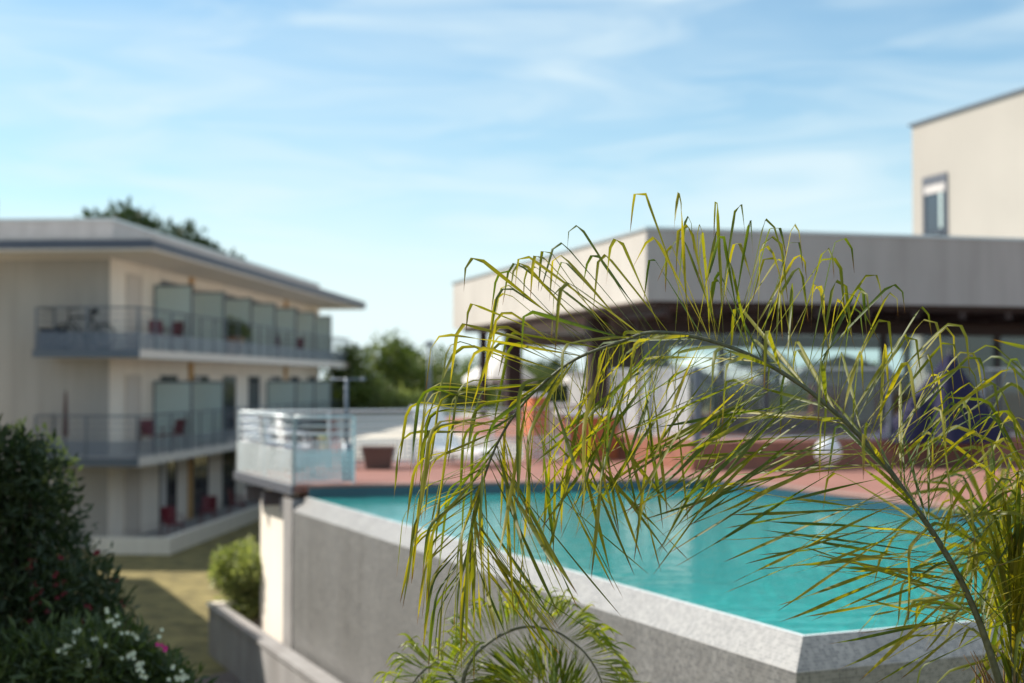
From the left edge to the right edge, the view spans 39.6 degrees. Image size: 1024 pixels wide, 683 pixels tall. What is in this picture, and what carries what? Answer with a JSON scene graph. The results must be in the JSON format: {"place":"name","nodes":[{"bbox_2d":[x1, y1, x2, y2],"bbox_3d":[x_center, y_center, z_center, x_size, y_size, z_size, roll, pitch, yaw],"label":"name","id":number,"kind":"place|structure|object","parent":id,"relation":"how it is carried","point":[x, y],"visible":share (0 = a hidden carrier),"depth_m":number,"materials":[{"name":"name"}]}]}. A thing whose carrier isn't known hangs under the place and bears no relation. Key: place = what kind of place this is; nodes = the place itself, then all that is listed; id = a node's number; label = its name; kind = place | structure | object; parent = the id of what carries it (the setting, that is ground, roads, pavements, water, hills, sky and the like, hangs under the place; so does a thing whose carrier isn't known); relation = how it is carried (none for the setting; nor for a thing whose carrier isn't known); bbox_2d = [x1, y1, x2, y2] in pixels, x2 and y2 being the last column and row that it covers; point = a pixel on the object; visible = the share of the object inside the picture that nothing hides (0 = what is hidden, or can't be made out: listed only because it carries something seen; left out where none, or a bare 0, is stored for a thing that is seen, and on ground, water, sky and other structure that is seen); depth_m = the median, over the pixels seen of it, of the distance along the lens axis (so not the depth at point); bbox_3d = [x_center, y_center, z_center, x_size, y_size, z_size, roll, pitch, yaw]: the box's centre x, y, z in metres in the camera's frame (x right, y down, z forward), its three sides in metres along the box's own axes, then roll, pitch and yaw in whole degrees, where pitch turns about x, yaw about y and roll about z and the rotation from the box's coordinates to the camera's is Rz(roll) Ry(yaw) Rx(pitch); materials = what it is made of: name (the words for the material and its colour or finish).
{"place":"outdoors","nodes":[
{"label":"outdoors","id":0,"kind":"place"},
{"bbox_2d":[191,671,241,682],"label":"gravel path","id":1,"kind":"structure","parent":0,"point":[227,677],"depth_m":20.87,"materials":[{"name":"grey gravel"}]},
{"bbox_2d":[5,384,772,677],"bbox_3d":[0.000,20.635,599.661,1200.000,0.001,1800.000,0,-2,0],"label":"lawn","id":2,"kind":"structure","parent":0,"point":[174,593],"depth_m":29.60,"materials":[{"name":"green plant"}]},
{"bbox_2d":[0,413,139,663],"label":"red flowering bush","id":3,"kind":"object","parent":2,"relation":"on","point":[28,526],"visible":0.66,"depth_m":10.71,"materials":[{"name":"green plant"}]},
{"bbox_2d":[0,598,219,682],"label":"white flowering bush","id":4,"kind":"object","parent":2,"relation":"on","point":[76,651],"visible":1,"depth_m":9.46,"materials":[{"name":"green plant"}]},
{"bbox_2d":[75,195,182,239],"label":"broadleaf tree","id":5,"kind":"object","parent":2,"relation":"on","point":[133,216],"visible":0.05,"depth_m":72.56,"materials":[{"name":"green plant"}]},
{"bbox_2d":[93,212,246,259],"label":"broadleaf tree","id":6,"kind":"object","parent":2,"relation":"on","point":[188,229],"visible":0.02,"depth_m":78.12,"materials":[{"name":"green plant"}]},
{"bbox_2d":[0,218,365,554],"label":"apartment building","id":7,"kind":"structure","parent":2,"relation":"on","point":[128,280],"depth_m":39.02,"materials":[{"name":"paint"}]},
{"bbox_2d":[38,328,68,347],"bbox_3d":[-11.812,-0.068,36.657,0.520,0.560,0.740,0,-2,4],"label":"storage box","id":8,"kind":"object","parent":7,"relation":"on","point":[47,330],"visible":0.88,"depth_m":36.31,"materials":[{"name":"plastic"}]},
{"bbox_2d":[58,391,72,456],"bbox_3d":[-11.532,2.115,36.728,0.400,1.720,0.390,0,-2,0],"label":"closed parasol","id":9,"kind":"object","parent":7,"relation":"on","point":[65,423],"visible":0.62,"depth_m":36.69,"materials":[{"name":"brown fabric"}]},
{"bbox_2d":[56,308,115,348],"bbox_3d":[-10.959,-0.330,36.401,1.716,1.086,0.526,0,-2,4],"label":"bicycle","id":10,"kind":"object","parent":7,"relation":"on","point":[95,311],"visible":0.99,"depth_m":36.38,"materials":[{"name":"black metal"}]},
{"bbox_2d":[124,467,140,536],"bbox_3d":[-10.386,4.275,38.942,0.048,2.120,1.200,0,-2,4],"label":"window","id":11,"kind":"structure","parent":7,"relation":"in","point":[132,479],"depth_m":38.94,"materials":[{"name":"beige"}]},
{"bbox_2d":[125,375,141,450],"bbox_3d":[-10.386,1.976,39.005,0.048,2.120,1.200,0,-2,4],"label":"window","id":12,"kind":"structure","parent":7,"relation":"in","point":[133,383],"depth_m":38.96,"materials":[{"name":"beige"}]},
{"bbox_2d":[125,273,141,348],"bbox_3d":[-10.386,-0.783,39.079,0.048,2.120,1.200,0,-2,4],"label":"window","id":13,"kind":"structure","parent":7,"relation":"in","point":[133,282],"depth_m":39.06,"materials":[{"name":"beige"}]},
{"bbox_2d":[139,419,162,451],"bbox_3d":[-10.037,2.612,39.525,0.549,0.882,0.504,-1,-2,40],"label":"garden chair","id":14,"kind":"object","parent":7,"relation":"on","point":[145,426],"visible":0.64,"depth_m":39.65,"materials":[{"name":"red plastic"}]},
{"bbox_2d":[147,320,170,350],"bbox_3d":[-9.757,-0.156,39.281,0.504,0.882,0.549,1,-2,-40],"label":"garden chair","id":15,"kind":"object","parent":7,"relation":"on","point":[152,327],"visible":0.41,"depth_m":39.45,"materials":[{"name":"red plastic"}]},
{"bbox_2d":[159,460,176,527],"bbox_3d":[-10.157,4.359,42.033,0.048,2.120,1.500,0,-2,4],"label":"window","id":16,"kind":"structure","parent":7,"relation":"in","point":[168,470],"depth_m":41.97,"materials":[{"name":"grey glass"}]},
{"bbox_2d":[160,375,177,380],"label":"window","id":17,"kind":"structure","parent":7,"relation":"in","point":[162,377],"depth_m":42.09,"materials":[{"name":"grey"}]},
{"bbox_2d":[161,280,177,351],"bbox_3d":[-10.157,-0.699,42.170,0.048,2.120,1.500,0,-2,4],"label":"window","id":18,"kind":"structure","parent":7,"relation":"in","point":[162,282],"depth_m":41.82,"materials":[{"name":"grey glass"}]},
{"bbox_2d":[160,506,183,536],"bbox_3d":[-9.168,4.899,38.298,0.504,0.882,0.549,1,-2,-40],"label":"garden chair","id":19,"kind":"object","parent":7,"relation":"on","point":[168,515],"visible":0.89,"depth_m":38.42,"materials":[{"name":"red plastic"}]},
{"bbox_2d":[160,322,184,351],"bbox_3d":[-9.607,-0.128,40.326,0.504,0.882,0.549,-1,-2,30],"label":"garden chair","id":20,"kind":"object","parent":7,"relation":"on","point":[179,329],"visible":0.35,"depth_m":40.48,"materials":[{"name":"red plastic"}]},
{"bbox_2d":[163,419,184,440],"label":"garden chair","id":21,"kind":"object","parent":7,"relation":"on","point":[179,428],"visible":0.73,"depth_m":40.21,"materials":[{"name":"red plastic"}]},
{"bbox_2d":[193,454,208,516],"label":"window","id":22,"kind":"structure","parent":7,"relation":"in","point":[200,463],"depth_m":45.18,"materials":[{"name":"grey glass"}]},
{"bbox_2d":[193,376,208,442],"bbox_3d":[-9.914,2.149,45.385,0.048,2.120,1.500,0,-2,4],"label":"window","id":23,"kind":"structure","parent":7,"relation":"in","point":[196,378],"depth_m":45.36,"materials":[{"name":"grey glass"}]},
{"bbox_2d":[194,288,209,353],"bbox_3d":[-9.914,-0.610,45.460,0.048,2.120,1.500,0,-2,4],"label":"window","id":24,"kind":"structure","parent":7,"relation":"in","point":[195,289],"depth_m":45.23,"materials":[{"name":"beige glass"}]},
{"bbox_2d":[198,496,217,525],"bbox_3d":[-8.904,4.991,41.692,0.504,0.882,0.549,0,-2,0],"label":"garden chair","id":25,"kind":"object","parent":7,"relation":"on","point":[209,504],"visible":0.94,"depth_m":41.88,"materials":[{"name":"red plastic"}]},
{"bbox_2d":[222,449,235,506],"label":"window","id":26,"kind":"structure","parent":7,"relation":"in","point":[228,457],"depth_m":48.56,"materials":[{"name":"grey glass"}]},
{"bbox_2d":[223,376,235,437],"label":"window","id":27,"kind":"structure","parent":7,"relation":"in","point":[230,381],"depth_m":48.83,"materials":[{"name":"grey glass"}]},
{"bbox_2d":[225,294,236,297],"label":"window","id":28,"kind":"structure","parent":7,"relation":"in","point":[226,296],"depth_m":48.62,"materials":[{"name":"grey"}]},
{"bbox_2d":[227,489,245,515],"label":"garden chair","id":29,"kind":"object","parent":7,"relation":"on","point":[230,497],"visible":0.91,"depth_m":44.50,"materials":[{"name":"red plastic"}]},
{"bbox_2d":[225,316,252,354],"bbox_3d":[-9.008,-0.215,46.399,0.967,1.300,2.138,0,-2,4],"label":"balcony planter","id":30,"kind":"object","parent":7,"relation":"on","point":[245,330],"visible":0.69,"depth_m":45.90,"materials":[{"name":"green plant"}]},
{"bbox_2d":[248,447,257,485],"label":"window","id":31,"kind":"structure","parent":7,"relation":"in","point":[249,484],"depth_m":51.40,"materials":[{"name":"grey"}]},
{"bbox_2d":[248,376,259,410],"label":"window","id":32,"kind":"structure","parent":7,"relation":"in","point":[253,381],"depth_m":51.92,"materials":[{"name":"grey glass"}]},
{"bbox_2d":[270,376,280,380],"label":"window","id":33,"kind":"structure","parent":7,"relation":"in","point":[273,378],"depth_m":55.25,"materials":[{"name":"grey glass"}]},
{"bbox_2d":[270,336,282,357],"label":"garden chair","id":34,"kind":"object","parent":7,"relation":"on","point":[279,343],"visible":0.27,"depth_m":53.07,"materials":[{"name":"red plastic"}]},
{"bbox_2d":[290,438,298,469],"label":"window","id":35,"kind":"structure","parent":7,"relation":"in","point":[296,438],"depth_m":57.95,"materials":[{"name":"grey"}]},
{"bbox_2d":[290,377,299,379],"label":"window","id":36,"kind":"structure","parent":7,"relation":"in","point":[291,378],"depth_m":58.54,"materials":[{"name":"grey"}]},
{"bbox_2d":[289,338,305,359],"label":"garden chair","id":37,"kind":"object","parent":7,"relation":"on","point":[300,342],"visible":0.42,"depth_m":56.22,"materials":[{"name":"red plastic"}]},
{"bbox_2d":[307,436,315,465],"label":"window","id":38,"kind":"structure","parent":7,"relation":"in","point":[312,437],"depth_m":61.94,"materials":[{"name":"grey glass"}]},
{"bbox_2d":[205,533,262,622],"bbox_3d":[-4.287,4.069,22.933,1.327,1.906,1.402,0,-2,0],"label":"garden shrub","id":39,"kind":"object","parent":2,"relation":"on","point":[238,567],"visible":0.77,"depth_m":22.70,"materials":[{"name":"green plant"}]},
{"bbox_2d":[234,471,307,649],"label":"terrace building","id":40,"kind":"structure","parent":2,"relation":"on","point":[280,502],"depth_m":21.43,"materials":[{"name":"paint"}]},
{"bbox_2d":[207,601,340,682],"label":"parapet wall","id":41,"kind":"structure","parent":2,"relation":"on","point":[242,649],"depth_m":20.29,"materials":[{"name":"concrete"}]},
{"bbox_2d":[321,342,396,412],"bbox_3d":[-7.075,3.027,63.909,3.662,6.221,4.241,2,-2,-45],"label":"tree","id":42,"kind":"object","parent":2,"relation":"on","point":[356,369],"visible":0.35,"depth_m":63.42,"materials":[{"name":"green plant"}]},
{"bbox_2d":[333,375,403,412],"bbox_3d":[-6.128,3.860,63.202,4.156,4.805,2.781,0,-2,0],"label":"pale shrub","id":43,"kind":"object","parent":2,"relation":"on","point":[383,397],"visible":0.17,"depth_m":63.19,"materials":[{"name":"green plant"}]},
{"bbox_2d":[319,328,436,449],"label":"tree","id":44,"kind":"object","parent":2,"relation":"on","point":[400,363],"visible":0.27,"depth_m":65.83,"materials":[{"name":"green plant"}]},
{"bbox_2d":[362,381,427,412],"bbox_3d":[-5.354,3.947,64.033,3.516,4.375,3.112,0,-2,0],"label":"pale shrub","id":45,"kind":"object","parent":2,"relation":"on","point":[400,393],"visible":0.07,"depth_m":63.70,"materials":[{"name":"green plant"}]},
{"bbox_2d":[343,351,453,412],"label":"tree","id":46,"kind":"object","parent":2,"relation":"on","point":[416,385],"visible":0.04,"depth_m":68.82,"materials":[{"name":"green plant"}]},
{"bbox_2d":[386,339,423,365],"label":"tree","id":47,"kind":"object","parent":2,"relation":"on","point":[411,348],"visible":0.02,"depth_m":75.07,"materials":[{"name":"green plant"}]},
{"bbox_2d":[378,389,456,412],"bbox_3d":[-4.307,4.143,63.320,4.040,4.095,2.665,0,-2,-10],"label":"pale shrub","id":48,"kind":"object","parent":2,"relation":"on","point":[410,400],"visible":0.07,"depth_m":63.03,"materials":[{"name":"green plant"}]},
{"bbox_2d":[389,343,465,412],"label":"tree","id":49,"kind":"object","parent":2,"relation":"on","point":[439,370],"visible":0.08,"depth_m":71.75,"materials":[{"name":"green plant"}]},
{"bbox_2d":[427,355,503,412],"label":"tree","id":50,"kind":"object","parent":2,"relation":"on","point":[461,399],"visible":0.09,"depth_m":85.41,"materials":[{"name":"green plant"}]},
{"bbox_2d":[434,356,556,412],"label":"tree","id":51,"kind":"object","parent":2,"relation":"on","point":[536,373],"visible":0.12,"depth_m":91.06,"materials":[{"name":"green plant"}]},
{"bbox_2d":[370,581,649,682],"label":"young palm","id":52,"kind":"object","parent":2,"relation":"on","point":[509,670],"visible":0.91,"depth_m":7.16,"materials":[{"name":"green plant"}]},
{"bbox_2d":[500,354,579,402],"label":"tree","id":53,"kind":"object","parent":2,"relation":"on","point":[565,389],"visible":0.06,"depth_m":95.10,"materials":[{"name":"green plant"}]},
{"bbox_2d":[319,360,912,412],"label":"woodland","id":54,"kind":"object","parent":2,"relation":"on","point":[690,395],"visible":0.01,"depth_m":169.18,"materials":[{"name":"green plant"}]},
{"bbox_2d":[293,480,1023,682],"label":"swimming pool","id":55,"kind":"structure","parent":2,"relation":"on","point":[353,616],"depth_m":15.83,"materials":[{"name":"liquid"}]},
{"bbox_2d":[670,354,692,390],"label":"tree","id":56,"kind":"object","parent":2,"relation":"on","point":[690,386],"depth_m":90.07,"materials":[{"name":"green plant"}]},
{"bbox_2d":[393,193,1023,682],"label":"palm tree","id":57,"kind":"object","parent":2,"relation":"on","point":[999,599],"visible":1,"depth_m":5.47,"materials":[{"name":"green plant"}]},
{"bbox_2d":[703,350,819,412],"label":"tree","id":58,"kind":"object","parent":2,"relation":"on","point":[744,364],"visible":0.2,"depth_m":94.33,"materials":[{"name":"green plant"}]},
{"bbox_2d":[770,358,877,412],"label":"tree","id":59,"kind":"object","parent":2,"relation":"on","point":[794,401],"visible":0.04,"depth_m":87.98,"materials":[{"name":"green plant"}]},
{"bbox_2d":[908,87,1023,417],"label":"tower block","id":60,"kind":"structure","parent":2,"relation":"on","point":[967,170],"depth_m":41.93,"materials":[{"name":"cream plaster"},{"name":"grey metal"},{"name":"glass"}]},
{"bbox_2d":[924,363,938,381],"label":"window","id":61,"kind":"structure","parent":60,"relation":"in","point":[927,369],"depth_m":44.09,"materials":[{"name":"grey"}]},
{"bbox_2d":[922,172,947,235],"bbox_3d":[13.016,-3.754,43.829,0.101,2.750,1.344,0,-2,-16],"label":"window","id":62,"kind":"structure","parent":60,"relation":"in","point":[935,187],"depth_m":43.83,"materials":[{"name":"grey"}]},
{"bbox_2d":[922,336,948,340],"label":"window","id":63,"kind":"structure","parent":60,"relation":"in","point":[925,338],"depth_m":43.73,"materials":[{"name":"grey glass"}]},
{"bbox_2d":[335,413,561,458],"bbox_3d":[-3.000,2.635,43.895,9.400,0.001,35.900,0,-2,0],"label":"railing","id":64,"kind":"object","parent":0,"point":[389,421],"depth_m":41.56,"materials":[{"name":"white metal"}]},
{"bbox_2d":[424,341,434,405],"bbox_3d":[-2.785,1.358,47.981,0.400,2.782,0.390,0,-2,0],"label":"lamp post","id":65,"kind":"object","parent":64,"relation":"on","point":[429,344],"visible":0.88,"depth_m":47.93,"materials":[{"name":"grey metal"}]},
{"bbox_2d":[463,353,534,415],"bbox_3d":[-0.380,1.437,41.977,2.044,2.298,2.044,-1,-2,35],"label":"parasol","id":66,"kind":"object","parent":64,"relation":"on","point":[494,364],"visible":0.3,"depth_m":41.39,"materials":[{"name":"white fabric"}]},
{"bbox_2d":[523,393,547,460],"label":"masonry pillar","id":67,"kind":"structure","parent":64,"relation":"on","point":[532,399],"depth_m":25.69,"materials":[{"name":"stone"}]},
{"bbox_2d":[548,403,584,454],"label":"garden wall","id":68,"kind":"structure","parent":64,"relation":"on","point":[572,406],"depth_m":27.26,"materials":[{"name":"white concrete"}]},
{"bbox_2d":[0,0,1023,383],"label":"sky","id":69,"kind":"structure","parent":0,"point":[366,151],"materials":[{"name":"blue"}]},
{"bbox_2d":[246,413,1023,511],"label":"pool deck","id":70,"kind":"structure","parent":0,"point":[363,474],"depth_m":21.38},
{"bbox_2d":[241,414,277,462],"bbox_3d":[-4.180,1.647,23.485,0.549,0.882,0.504,-1,-2,30],"label":"terrace chair","id":71,"kind":"object","parent":70,"relation":"on","point":[247,424],"visible":0.43,"depth_m":23.60,"materials":[{"name":"white plastic"}]},
{"bbox_2d":[237,411,295,485],"bbox_3d":[-3.675,1.591,21.095,0.050,1.060,3.390,1,-2,-24],"label":"terrace railing","id":72,"kind":"object","parent":70,"relation":"on","point":[243,462],"visible":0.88,"depth_m":20.91,"materials":[{"name":"silver metal"}]},
{"bbox_2d":[259,416,296,470],"bbox_3d":[-3.734,1.623,22.582,0.549,0.882,0.504,0,-2,5],"label":"terrace chair","id":73,"kind":"object","parent":70,"relation":"on","point":[268,436],"visible":0.41,"depth_m":22.59,"materials":[{"name":"white plastic"}]},
{"bbox_2d":[275,417,313,475],"bbox_3d":[-3.330,1.598,21.658,0.549,0.882,0.504,1,-2,-20],"label":"terrace chair","id":74,"kind":"object","parent":70,"relation":"on","point":[281,429],"visible":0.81,"depth_m":21.49,"materials":[{"name":"white plastic"}]},
{"bbox_2d":[292,415,354,485],"bbox_3d":[-2.608,1.505,19.734,0.890,0.960,0.050,1,-2,-24],"label":"terrace railing","id":75,"kind":"object","parent":70,"relation":"on","point":[326,466],"visible":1,"depth_m":19.71,"materials":[{"name":"silver metal"}]},
{"bbox_2d":[330,377,365,480],"bbox_3d":[-2.359,1.258,20.423,0.520,1.490,0.150,0,-2,0],"label":"pool shower","id":76,"kind":"object","parent":70,"relation":"on","point":[346,446],"visible":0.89,"depth_m":20.41,"materials":[{"name":"grey metal"}]},
{"bbox_2d":[361,445,396,468],"bbox_3d":[-2.178,1.895,23.257,0.540,0.370,0.540,0,-2,0],"label":"planter pot","id":77,"kind":"object","parent":70,"relation":"on","point":[378,456],"visible":1,"depth_m":23.04,"materials":[{"name":"brown"}]},
{"bbox_2d":[237,407,568,470],"bbox_3d":[-1.672,1.623,24.095,6.140,0.960,0.053,1,-2,-29],"label":"terrace railing","id":78,"kind":"object","parent":70,"relation":"on","point":[412,454],"visible":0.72,"depth_m":23.95,"materials":[{"name":"silver metal"}]},
{"bbox_2d":[412,406,507,468],"bbox_3d":[-0.915,1.602,24.085,0.600,1.000,1.950,1,-2,-40],"label":"sun lounger","id":79,"kind":"object","parent":70,"relation":"on","point":[439,446],"visible":0.55,"depth_m":24.39,"materials":[{"name":"white plastic"}]},
{"bbox_2d":[554,410,623,459],"bbox_3d":[1.417,1.719,26.163,1.100,0.880,0.760,0,-2,-16],"label":"bar counter","id":80,"kind":"object","parent":70,"relation":"on","point":[613,454],"visible":0.17,"depth_m":25.89,"materials":[{"name":"wood"}]},
{"bbox_2d":[562,361,722,383],"bbox_3d":[3.961,1.455,42.976,4.813,2.317,4.813,1,-2,-38],"label":"parasol","id":81,"kind":"object","parent":70,"relation":"on","point":[566,378],"visible":0.13,"depth_m":41.58,"materials":[{"name":"white fabric"}]},
{"bbox_2d":[677,352,760,414],"bbox_3d":[6.275,1.527,46.976,4.074,2.390,4.074,0,-2,14],"label":"parasol","id":82,"kind":"object","parent":70,"relation":"on","point":[685,362],"visible":0.13,"depth_m":45.92,"materials":[{"name":"white fabric"}]},
{"bbox_2d":[446,226,1023,470],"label":"pavilion","id":83,"kind":"structure","parent":70,"relation":"on","point":[972,286],"depth_m":27.96,"materials":[{"name":"beige concrete"}]},
{"bbox_2d":[611,366,697,442],"bbox_3d":[2.411,1.058,24.681,0.062,1.220,3.960,0,-2,-16],"label":"glass wall panel","id":84,"kind":"object","parent":83,"relation":"on","point":[695,388],"visible":0.41,"depth_m":24.37,"materials":[{"name":"glass"}]},
{"bbox_2d":[697,366,892,441],"bbox_3d":[4.648,1.020,23.285,3.510,1.220,0.062,0,-2,-16],"label":"glass wall panel","id":85,"kind":"object","parent":83,"relation":"on","point":[889,417],"visible":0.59,"depth_m":23.30,"materials":[{"name":"clear glass"},{"name":"grey metal"}]},
{"bbox_2d":[870,349,1012,443],"bbox_3d":[7.192,0.899,23.779,2.445,1.550,1.376,0,-2,0],"label":"lowered parasol","id":86,"kind":"object","parent":83,"relation":"on","point":[955,435],"visible":0.61,"depth_m":23.47,"materials":[{"name":"blue fabric"}]},
{"bbox_2d":[981,367,1023,435],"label":"barred fence","id":87,"kind":"object","parent":83,"relation":"on","point":[984,393],"visible":0.41,"depth_m":24.35,"materials":[{"name":"grey metal"}]},
{"bbox_2d":[814,438,841,470],"bbox_3d":[5.074,1.809,22.859,0.440,0.520,0.436,0,-2,0],"label":"globe lamp","id":88,"kind":"object","parent":70,"relation":"on","point":[836,445],"visible":0.61,"depth_m":22.71,"materials":[{"name":"white glass"}]},
{"bbox_2d":[781,351,908,411],"bbox_3d":[10.025,1.455,42.976,3.520,2.317,3.520,-1,-2,38],"label":"parasol","id":89,"kind":"object","parent":70,"relation":"on","point":[850,361],"visible":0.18,"depth_m":42.19,"materials":[{"name":"white fabric"}]},
{"bbox_2d":[306,477,999,510],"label":"pool edge paving","id":90,"kind":"structure","parent":0,"point":[867,495],"depth_m":19.69,"materials":[{"name":"grey stone"}]},
{"bbox_2d":[313,489,1012,624],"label":"water","id":91,"kind":"structure","parent":0,"point":[383,507],"depth_m":15.64,"materials":[{"name":"teal liquid"}]}
]}

